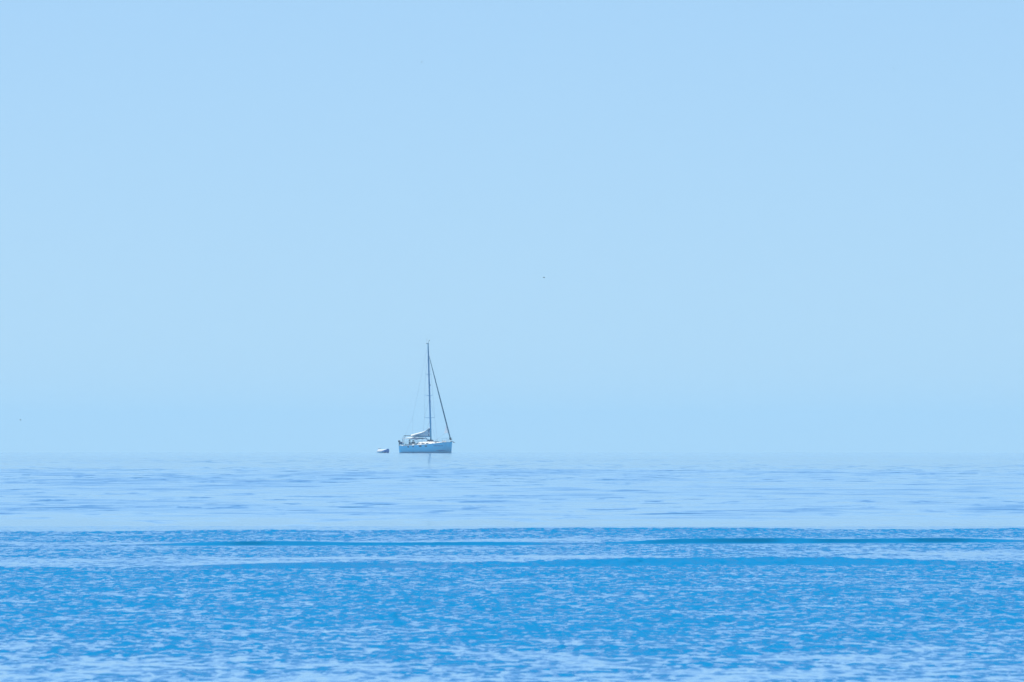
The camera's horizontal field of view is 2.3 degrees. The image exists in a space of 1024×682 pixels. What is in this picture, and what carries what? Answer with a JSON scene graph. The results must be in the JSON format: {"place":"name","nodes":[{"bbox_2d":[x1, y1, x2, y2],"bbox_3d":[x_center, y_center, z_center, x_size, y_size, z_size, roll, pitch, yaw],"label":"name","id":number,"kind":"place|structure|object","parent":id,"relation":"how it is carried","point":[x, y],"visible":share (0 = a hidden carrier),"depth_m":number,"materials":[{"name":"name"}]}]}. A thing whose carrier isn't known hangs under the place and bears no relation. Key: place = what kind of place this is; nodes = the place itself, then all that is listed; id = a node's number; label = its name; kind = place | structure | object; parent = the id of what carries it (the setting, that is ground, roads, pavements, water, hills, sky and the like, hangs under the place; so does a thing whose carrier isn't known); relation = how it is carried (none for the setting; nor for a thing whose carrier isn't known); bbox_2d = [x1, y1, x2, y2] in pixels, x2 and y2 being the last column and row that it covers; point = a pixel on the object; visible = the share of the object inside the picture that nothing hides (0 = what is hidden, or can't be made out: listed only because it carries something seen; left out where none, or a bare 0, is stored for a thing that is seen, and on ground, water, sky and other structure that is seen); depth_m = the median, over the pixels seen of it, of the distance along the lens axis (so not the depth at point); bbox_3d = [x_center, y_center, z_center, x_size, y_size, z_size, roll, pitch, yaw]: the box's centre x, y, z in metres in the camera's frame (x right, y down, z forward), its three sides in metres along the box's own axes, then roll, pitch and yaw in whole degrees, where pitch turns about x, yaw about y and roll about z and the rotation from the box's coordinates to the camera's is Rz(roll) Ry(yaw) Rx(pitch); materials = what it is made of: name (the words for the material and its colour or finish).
{"place":"outdoors","nodes":[
{"label":"outdoors","id":0,"kind":"place"},
{"bbox_2d":[0,453,1023,681],"bbox_3d":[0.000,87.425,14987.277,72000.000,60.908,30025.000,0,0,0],"label":"sea","id":1,"kind":"structure","parent":0,"point":[511,567],"depth_m":309.67,"materials":[{"name":"blue liquid"}]},
{"bbox_2d":[377,448,388,452],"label":"dinghy","id":2,"kind":"object","parent":1,"relation":"on","point":[383,451],"visible":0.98,"depth_m":3947.39,"materials":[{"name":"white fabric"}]},
{"bbox_2d":[398,340,454,452],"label":"sailing boat","id":3,"kind":"object","parent":1,"relation":"on","point":[429,446],"visible":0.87,"depth_m":3938.41,"materials":[{"name":"white paint"}]},
{"bbox_2d":[0,0,1023,452],"label":"sky","id":4,"kind":"structure","parent":0,"point":[227,226],"materials":[{"name":"blue"}]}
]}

